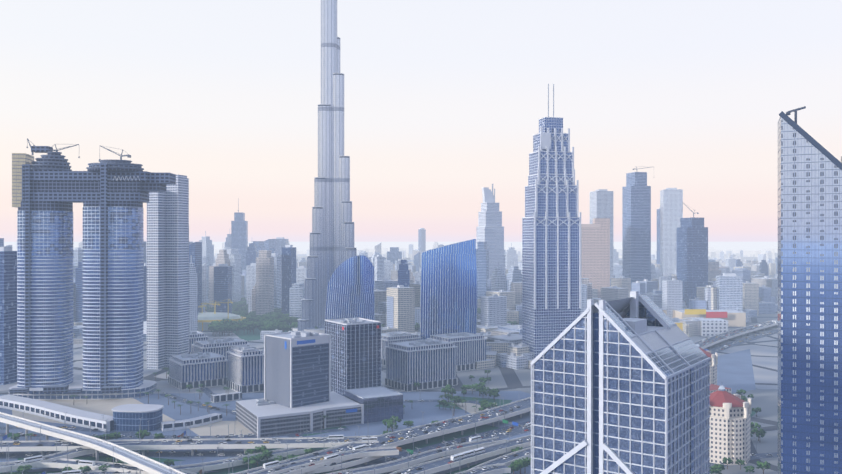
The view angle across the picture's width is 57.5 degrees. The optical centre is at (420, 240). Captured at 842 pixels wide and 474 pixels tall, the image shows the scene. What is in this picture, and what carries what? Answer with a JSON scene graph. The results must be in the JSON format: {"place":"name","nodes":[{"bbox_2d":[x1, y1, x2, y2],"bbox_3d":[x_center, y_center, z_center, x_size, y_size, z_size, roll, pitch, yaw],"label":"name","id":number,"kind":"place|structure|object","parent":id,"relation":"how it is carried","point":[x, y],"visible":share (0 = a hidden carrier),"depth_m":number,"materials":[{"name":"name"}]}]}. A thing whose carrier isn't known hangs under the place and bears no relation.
{"place":"outdoors","nodes":[
{"label":"outdoors","id":0,"kind":"place"},
{"bbox_2d":[325,255,374,319],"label":"skyscraper","id":1,"kind":"structure","parent":0,"point":[350,291],"depth_m":1184.10,"materials":[{"name":"blue glass"}]},
{"bbox_2d":[0,308,755,473],"bbox_3d":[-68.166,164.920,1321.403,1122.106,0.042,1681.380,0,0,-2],"label":"ground","id":2,"kind":"structure","parent":0,"point":[735,373],"depth_m":721.58,"materials":[{"name":"grey concrete"}]},
{"bbox_2d":[10,433,19,439],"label":"tree","id":3,"kind":"object","parent":2,"relation":"on","point":[16,436],"visible":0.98,"depth_m":615.84,"materials":[{"name":"green plant"}]},
{"bbox_2d":[16,465,32,473],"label":"tree","id":4,"kind":"object","parent":2,"relation":"on","point":[26,469],"visible":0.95,"depth_m":525.86,"materials":[{"name":"green plant"}]},
{"bbox_2d":[78,466,90,472],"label":"tree","id":5,"kind":"object","parent":2,"relation":"on","point":[86,468],"visible":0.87,"depth_m":526.91,"materials":[{"name":"green plant"}]},
{"bbox_2d":[99,465,110,470],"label":"tree","id":6,"kind":"object","parent":2,"relation":"on","point":[101,466],"visible":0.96,"depth_m":530.79,"materials":[{"name":"green plant"}]},
{"bbox_2d":[103,457,114,461],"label":"tree","id":7,"kind":"object","parent":2,"relation":"on","point":[109,459],"visible":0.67,"depth_m":553.41,"materials":[{"name":"green plant"}]},
{"bbox_2d":[0,395,221,431],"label":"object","id":8,"kind":"structure","parent":2,"relation":"on","point":[71,416],"depth_m":692.92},
{"bbox_2d":[106,433,115,439],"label":"tree","id":9,"kind":"object","parent":2,"relation":"on","point":[112,436],"visible":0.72,"depth_m":610.40,"materials":[{"name":"green plant"}]},
{"bbox_2d":[112,432,121,438],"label":"tree","id":10,"kind":"object","parent":2,"relation":"on","point":[116,434],"visible":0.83,"depth_m":618.02,"materials":[{"name":"green plant"}]},
{"bbox_2d":[111,404,163,431],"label":"pavilion","id":11,"kind":"structure","parent":2,"relation":"on","point":[126,417],"depth_m":661.75,"materials":[{"name":"blue glass"}]},
{"bbox_2d":[134,429,150,438],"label":"tree","id":12,"kind":"object","parent":2,"relation":"on","point":[145,434],"visible":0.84,"depth_m":620.92,"materials":[{"name":"green plant"}]},
{"bbox_2d":[154,433,164,438],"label":"tree","id":13,"kind":"object","parent":2,"relation":"on","point":[159,435],"visible":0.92,"depth_m":617.42,"materials":[{"name":"green plant"}]},
{"bbox_2d":[164,459,174,465],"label":"tree","id":14,"kind":"object","parent":2,"relation":"on","point":[168,462],"visible":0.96,"depth_m":547.28,"materials":[{"name":"green plant"}]},
{"bbox_2d":[240,324,247,329],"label":"tree","id":15,"kind":"object","parent":2,"relation":"on","point":[243,327],"visible":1,"depth_m":1336.08,"materials":[{"name":"green plant"}]},
{"bbox_2d":[242,456,255,463],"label":"tree","id":16,"kind":"object","parent":2,"relation":"on","point":[245,459],"visible":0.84,"depth_m":549.05,"materials":[{"name":"green plant"}]},
{"bbox_2d":[244,449,253,454],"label":"tree","id":17,"kind":"object","parent":2,"relation":"on","point":[250,451],"visible":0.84,"depth_m":573.03,"materials":[{"name":"green plant"}]},
{"bbox_2d":[247,459,255,467],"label":"tree","id":18,"kind":"object","parent":2,"relation":"on","point":[252,462],"visible":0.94,"depth_m":545.98,"materials":[{"name":"green plant"}]},
{"bbox_2d":[248,321,260,333],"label":"tree","id":19,"kind":"object","parent":2,"relation":"on","point":[253,325],"visible":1,"depth_m":1344.98,"materials":[{"name":"green plant"}]},
{"bbox_2d":[252,454,263,466],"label":"tree","id":20,"kind":"object","parent":2,"relation":"on","point":[258,457],"visible":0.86,"depth_m":555.92,"materials":[{"name":"green plant"}]},
{"bbox_2d":[254,445,266,452],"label":"tree","id":21,"kind":"object","parent":2,"relation":"on","point":[261,449],"visible":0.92,"depth_m":574.63,"materials":[{"name":"green plant"}]},
{"bbox_2d":[262,449,273,462],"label":"tree","id":22,"kind":"object","parent":2,"relation":"on","point":[267,453],"visible":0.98,"depth_m":563.21,"materials":[{"name":"green plant"}]},
{"bbox_2d":[267,323,279,330],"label":"tree","id":23,"kind":"object","parent":2,"relation":"on","point":[272,325],"visible":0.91,"depth_m":1310.10,"materials":[{"name":"green plant"}]},
{"bbox_2d":[274,455,282,460],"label":"tree","id":24,"kind":"object","parent":2,"relation":"on","point":[280,458],"visible":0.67,"depth_m":553.22,"materials":[{"name":"green plant"}]},
{"bbox_2d":[279,325,287,331],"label":"tree","id":25,"kind":"object","parent":2,"relation":"on","point":[283,327],"visible":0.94,"depth_m":1323.11,"materials":[{"name":"green plant"}]},
{"bbox_2d":[286,454,297,460],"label":"tree","id":26,"kind":"object","parent":2,"relation":"on","point":[291,456],"visible":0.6,"depth_m":550.33,"materials":[{"name":"green plant"}]},
{"bbox_2d":[287,316,297,322],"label":"tree","id":27,"kind":"object","parent":2,"relation":"on","point":[294,318],"visible":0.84,"depth_m":1425.31,"materials":[{"name":"green plant"}]},
{"bbox_2d":[236,331,363,437],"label":"office building","id":28,"kind":"structure","parent":2,"relation":"on","point":[296,377],"depth_m":685.22,"materials":[{"name":"grey glass"}]},
{"bbox_2d":[304,448,314,454],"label":"tree","id":29,"kind":"object","parent":2,"relation":"on","point":[308,451],"visible":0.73,"depth_m":572.54,"materials":[{"name":"green plant"}]},
{"bbox_2d":[168,331,487,402],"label":"office buildings","id":30,"kind":"structure","parent":2,"relation":"on","point":[408,360],"depth_m":860.42,"materials":[{"name":"stone"}]},
{"bbox_2d":[344,386,402,423],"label":"glass annex","id":31,"kind":"object","parent":2,"relation":"on","point":[381,403],"visible":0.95,"depth_m":701.99,"materials":[{"name":"glass"}]},
{"bbox_2d":[382,419,392,430],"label":"tree","id":32,"kind":"object","parent":2,"relation":"on","point":[385,421],"visible":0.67,"depth_m":661.05,"materials":[{"name":"green plant"}]},
{"bbox_2d":[387,422,397,431],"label":"tree","id":33,"kind":"object","parent":2,"relation":"on","point":[392,427],"visible":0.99,"depth_m":649.93,"materials":[{"name":"green plant"}]},
{"bbox_2d":[389,416,401,428],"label":"tree","id":34,"kind":"object","parent":2,"relation":"on","point":[397,419],"visible":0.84,"depth_m":670.57,"materials":[{"name":"green plant"}]},
{"bbox_2d":[444,393,452,402],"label":"tree","id":35,"kind":"object","parent":2,"relation":"on","point":[448,395],"visible":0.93,"depth_m":775.43,"materials":[{"name":"green plant"}]},
{"bbox_2d":[449,389,455,395],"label":"tree","id":36,"kind":"object","parent":2,"relation":"on","point":[452,391],"visible":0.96,"depth_m":795.68,"materials":[{"name":"green plant"}]},
{"bbox_2d":[451,396,460,406],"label":"tree","id":37,"kind":"object","parent":2,"relation":"on","point":[459,398],"visible":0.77,"depth_m":757.32,"materials":[{"name":"green plant"}]},
{"bbox_2d":[460,385,469,389],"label":"tree","id":38,"kind":"object","parent":2,"relation":"on","point":[465,387],"visible":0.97,"depth_m":820.22,"materials":[{"name":"green plant"}]},
{"bbox_2d":[475,386,482,395],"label":"tree","id":39,"kind":"object","parent":2,"relation":"on","point":[479,388],"visible":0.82,"depth_m":810.07,"materials":[{"name":"green plant"}]},
{"bbox_2d":[479,400,487,405],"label":"tree","id":40,"kind":"object","parent":2,"relation":"on","point":[483,401],"visible":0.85,"depth_m":739.80,"materials":[{"name":"green plant"}]},
{"bbox_2d":[488,402,497,407],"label":"tree","id":41,"kind":"object","parent":2,"relation":"on","point":[494,404],"visible":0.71,"depth_m":730.85,"materials":[{"name":"green plant"}]},
{"bbox_2d":[489,392,499,401],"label":"tree","id":42,"kind":"object","parent":2,"relation":"on","point":[496,394],"visible":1,"depth_m":781.75,"materials":[{"name":"green plant"}]},
{"bbox_2d":[508,463,518,473],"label":"tree","id":43,"kind":"object","parent":2,"relation":"on","point":[514,466],"visible":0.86,"depth_m":534.94,"materials":[{"name":"green plant"}]},
{"bbox_2d":[512,460,527,473],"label":"tree","id":44,"kind":"object","parent":2,"relation":"on","point":[515,462],"visible":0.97,"depth_m":538.12,"materials":[{"name":"green plant"}]},
{"bbox_2d":[518,457,530,472],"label":"tree","id":45,"kind":"object","parent":2,"relation":"on","point":[526,459],"visible":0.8,"depth_m":542.21,"materials":[{"name":"green plant"}]},
{"bbox_2d":[696,341,717,384],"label":"al murooj","id":46,"kind":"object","parent":2,"relation":"on","point":[713,367],"visible":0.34,"depth_m":802.25,"materials":[{"name":"concrete"}]},
{"bbox_2d":[710,384,730,392],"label":"building","id":47,"kind":"structure","parent":2,"relation":"on","point":[713,388],"depth_m":697.78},
{"bbox_2d":[0,319,777,473],"bbox_3d":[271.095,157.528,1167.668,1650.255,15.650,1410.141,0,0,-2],"label":"interchange roads","id":48,"kind":"structure","parent":0,"point":[124,450],"depth_m":584.60,"materials":[{"name":"grey asphalt"}]},
{"bbox_2d":[1,433,12,448],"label":"gantry","id":49,"kind":"object","parent":48,"relation":"on","point":[7,436],"visible":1,"depth_m":584.78,"materials":[{"name":"silver metal"}]},
{"bbox_2d":[24,455,42,462],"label":"bus","id":50,"kind":"object","parent":48,"relation":"on","point":[33,458],"visible":1,"depth_m":546.48,"materials":[{"name":"white paint"}]},
{"bbox_2d":[62,470,80,473],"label":"bus","id":51,"kind":"object","parent":48,"relation":"on","point":[72,472],"visible":1,"depth_m":520.28,"materials":[{"name":"white paint"}]},
{"bbox_2d":[78,460,94,465],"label":"bus","id":52,"kind":"object","parent":48,"relation":"on","point":[86,462],"visible":1,"depth_m":539.51,"materials":[{"name":"white paint"}]},
{"bbox_2d":[180,431,186,444],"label":"gantry","id":53,"kind":"object","parent":48,"relation":"on","point":[183,434],"visible":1,"depth_m":591.98,"materials":[{"name":"silver metal"}]},
{"bbox_2d":[263,460,278,468],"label":"bus","id":54,"kind":"object","parent":48,"relation":"on","point":[270,464],"visible":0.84,"depth_m":529.36,"materials":[{"name":"white paint"}]},
{"bbox_2d":[324,453,338,458],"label":"bus","id":55,"kind":"object","parent":48,"relation":"on","point":[332,456],"visible":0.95,"depth_m":547.36,"materials":[{"name":"white paint"}]},
{"bbox_2d":[328,435,343,439],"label":"bus","id":56,"kind":"object","parent":48,"relation":"on","point":[331,437],"visible":1,"depth_m":603.73,"materials":[{"name":"white paint"}]},
{"bbox_2d":[352,444,365,449],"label":"bus","id":57,"kind":"object","parent":48,"relation":"on","point":[363,446],"visible":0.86,"depth_m":571.55,"materials":[{"name":"white paint"}]},
{"bbox_2d":[362,437,376,441],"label":"bus","id":58,"kind":"object","parent":48,"relation":"on","point":[364,439],"visible":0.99,"depth_m":596.53,"materials":[{"name":"white paint"}]},
{"bbox_2d":[396,447,417,454],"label":"gantry","id":59,"kind":"object","parent":48,"relation":"on","point":[408,450],"visible":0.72,"depth_m":573.55,"materials":[{"name":"silver metal"}]},
{"bbox_2d":[451,453,464,460],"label":"bus","id":60,"kind":"object","parent":48,"relation":"on","point":[455,457],"visible":0.94,"depth_m":553.05,"materials":[{"name":"white paint"}]},
{"bbox_2d":[463,450,473,456],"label":"bus","id":61,"kind":"object","parent":48,"relation":"on","point":[469,453],"visible":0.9,"depth_m":562.45,"materials":[{"name":"white paint"}]},
{"bbox_2d":[469,436,480,441],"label":"bus","id":62,"kind":"object","parent":48,"relation":"on","point":[475,438],"visible":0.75,"depth_m":628.56,"materials":[{"name":"white paint"}]},
{"bbox_2d":[473,447,484,454],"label":"bus","id":63,"kind":"object","parent":48,"relation":"on","point":[479,450],"visible":0.99,"depth_m":569.12,"materials":[{"name":"white paint"}]},
{"bbox_2d":[498,419,522,433],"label":"gantry","id":64,"kind":"object","parent":48,"relation":"on","point":[513,423],"visible":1,"depth_m":663.54,"materials":[{"name":"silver metal"}]},
{"bbox_2d":[0,242,777,473],"bbox_3d":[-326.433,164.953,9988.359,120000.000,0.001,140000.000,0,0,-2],"label":"ground","id":65,"kind":"structure","parent":0,"point":[764,354],"depth_m":948.79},
{"bbox_2d":[9,138,175,399],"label":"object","id":66,"kind":"structure","parent":65,"relation":"on","point":[50,188],"depth_m":811.10,"materials":[{"name":"glass"},{"name":"concrete"},{"name":"metal"}]},
{"bbox_2d":[147,175,188,368],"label":"tower","id":67,"kind":"structure","parent":65,"relation":"on","point":[167,274],"depth_m":991.71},
{"bbox_2d":[208,324,217,330],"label":"tree","id":68,"kind":"object","parent":65,"relation":"on","point":[210,326],"visible":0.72,"depth_m":1321.37,"materials":[{"name":"green plant"}]},
{"bbox_2d":[210,327,220,336],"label":"tree","id":69,"kind":"object","parent":65,"relation":"on","point":[215,328],"visible":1,"depth_m":1309.07,"materials":[{"name":"green plant"}]},
{"bbox_2d":[291,0,356,333],"bbox_3d":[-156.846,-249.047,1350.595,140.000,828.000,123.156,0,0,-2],"label":"skyscraper","id":70,"kind":"structure","parent":65,"relation":"on","point":[332,248],"depth_m":1321.67,"materials":[{"name":"white metal"}]},
{"bbox_2d":[325,318,380,395],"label":"office building","id":71,"kind":"structure","parent":65,"relation":"on","point":[355,353],"depth_m":813.91,"materials":[{"name":"grey glass"}]},
{"bbox_2d":[0,166,777,384],"bbox_3d":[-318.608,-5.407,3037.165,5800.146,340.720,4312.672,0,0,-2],"label":"distant buildings","id":72,"kind":"structure","parent":65,"relation":"on","point":[275,276],"depth_m":1724.24,"materials":[{"name":"grey"}]},
{"bbox_2d":[12,247,777,369],"bbox_3d":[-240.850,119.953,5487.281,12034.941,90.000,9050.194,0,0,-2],"label":"city","id":73,"kind":"object","parent":65,"relation":"on","point":[397,307],"visible":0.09,"depth_m":1508.48},
{"bbox_2d":[420,239,476,339],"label":"glass office building","id":74,"kind":"structure","parent":65,"relation":"on","point":[448,291],"depth_m":1039.31,"materials":[{"name":"blue glass"}]},
{"bbox_2d":[198,299,745,336],"bbox_3d":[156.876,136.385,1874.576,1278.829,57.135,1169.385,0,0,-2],"label":"low-rise buildings","id":75,"kind":"structure","parent":65,"relation":"on","point":[719,321],"depth_m":1419.44,"materials":[{"name":"grey"}]},
{"bbox_2d":[479,377,486,382],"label":"tree","id":76,"kind":"object","parent":65,"relation":"on","point":[481,379],"visible":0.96,"depth_m":861.32,"materials":[{"name":"green plant"}]},
{"bbox_2d":[476,184,505,278],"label":"skyscraper","id":77,"kind":"structure","parent":65,"relation":"on","point":[490,229],"depth_m":1863.48,"materials":[{"name":"white"}]},
{"bbox_2d":[507,321,518,324],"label":"tree","id":78,"kind":"object","parent":65,"relation":"on","point":[513,323],"visible":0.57,"depth_m":1359.28,"materials":[{"name":"plant"}]},
{"bbox_2d":[522,84,580,358],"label":"skyscraper","id":79,"kind":"structure","parent":65,"relation":"on","point":[551,263],"depth_m":1006.69,"materials":[{"name":"blue"}]},
{"bbox_2d":[581,218,609,297],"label":"building","id":80,"kind":"structure","parent":65,"relation":"on","point":[595,252],"depth_m":1755.74,"materials":[{"name":"concrete"},{"name":"glass"}]},
{"bbox_2d":[710,466,721,473],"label":"tree","id":81,"kind":"object","parent":65,"relation":"on","point":[713,469],"visible":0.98,"depth_m":526.44,"materials":[{"name":"green plant"}]},
{"bbox_2d":[713,464,725,473],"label":"tree","id":82,"kind":"object","parent":65,"relation":"on","point":[721,466],"visible":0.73,"depth_m":532.34,"materials":[{"name":"green plant"}]},
{"bbox_2d":[723,457,732,468],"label":"tree","id":83,"kind":"object","parent":65,"relation":"on","point":[725,459],"visible":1,"depth_m":551.16,"materials":[{"name":"green plant"}]},
{"bbox_2d":[710,386,751,464],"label":"apartment building","id":84,"kind":"structure","parent":65,"relation":"on","point":[730,425],"depth_m":565.25,"materials":[{"name":"concrete"}]},
{"bbox_2d":[735,459,744,469],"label":"tree","id":85,"kind":"object","parent":65,"relation":"on","point":[740,461],"visible":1,"depth_m":550.79,"materials":[{"name":"green plant"}]},
{"bbox_2d":[736,389,745,395],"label":"tree","id":86,"kind":"object","parent":65,"relation":"on","point":[740,391],"visible":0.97,"depth_m":791.19,"materials":[{"name":"green plant"}]},
{"bbox_2d":[744,466,754,471],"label":"tree","id":87,"kind":"object","parent":65,"relation":"on","point":[749,469],"visible":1,"depth_m":533.07,"materials":[{"name":"green plant"}]},
{"bbox_2d":[751,422,760,432],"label":"tree","id":88,"kind":"object","parent":65,"relation":"on","point":[756,425],"visible":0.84,"depth_m":653.76,"materials":[{"name":"green plant"}]},
{"bbox_2d":[752,407,760,415],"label":"tree","id":89,"kind":"object","parent":65,"relation":"on","point":[757,409],"visible":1,"depth_m":716.42,"materials":[{"name":"green plant"}]},
{"bbox_2d":[751,428,765,440],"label":"tree","id":90,"kind":"object","parent":65,"relation":"on","point":[756,430],"visible":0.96,"depth_m":628.43,"materials":[{"name":"green plant"}]},
{"bbox_2d":[756,432,764,437],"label":"tree","id":91,"kind":"object","parent":65,"relation":"on","point":[758,435],"visible":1,"depth_m":624.07,"materials":[{"name":"green plant"}]},
{"bbox_2d":[756,461,770,473],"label":"tree","id":92,"kind":"object","parent":65,"relation":"on","point":[765,465],"visible":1,"depth_m":533.48,"materials":[{"name":"green plant"}]},
{"bbox_2d":[530,291,710,473],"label":"gabled tower","id":93,"kind":"structure","parent":0,"point":[620,386],"depth_m":316.06,"materials":[{"name":"blue glass"}]},
{"bbox_2d":[778,106,841,473],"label":"skyscraper","id":94,"kind":"structure","parent":0,"point":[809,304],"depth_m":385.59,"materials":[{"name":"blue glass"}]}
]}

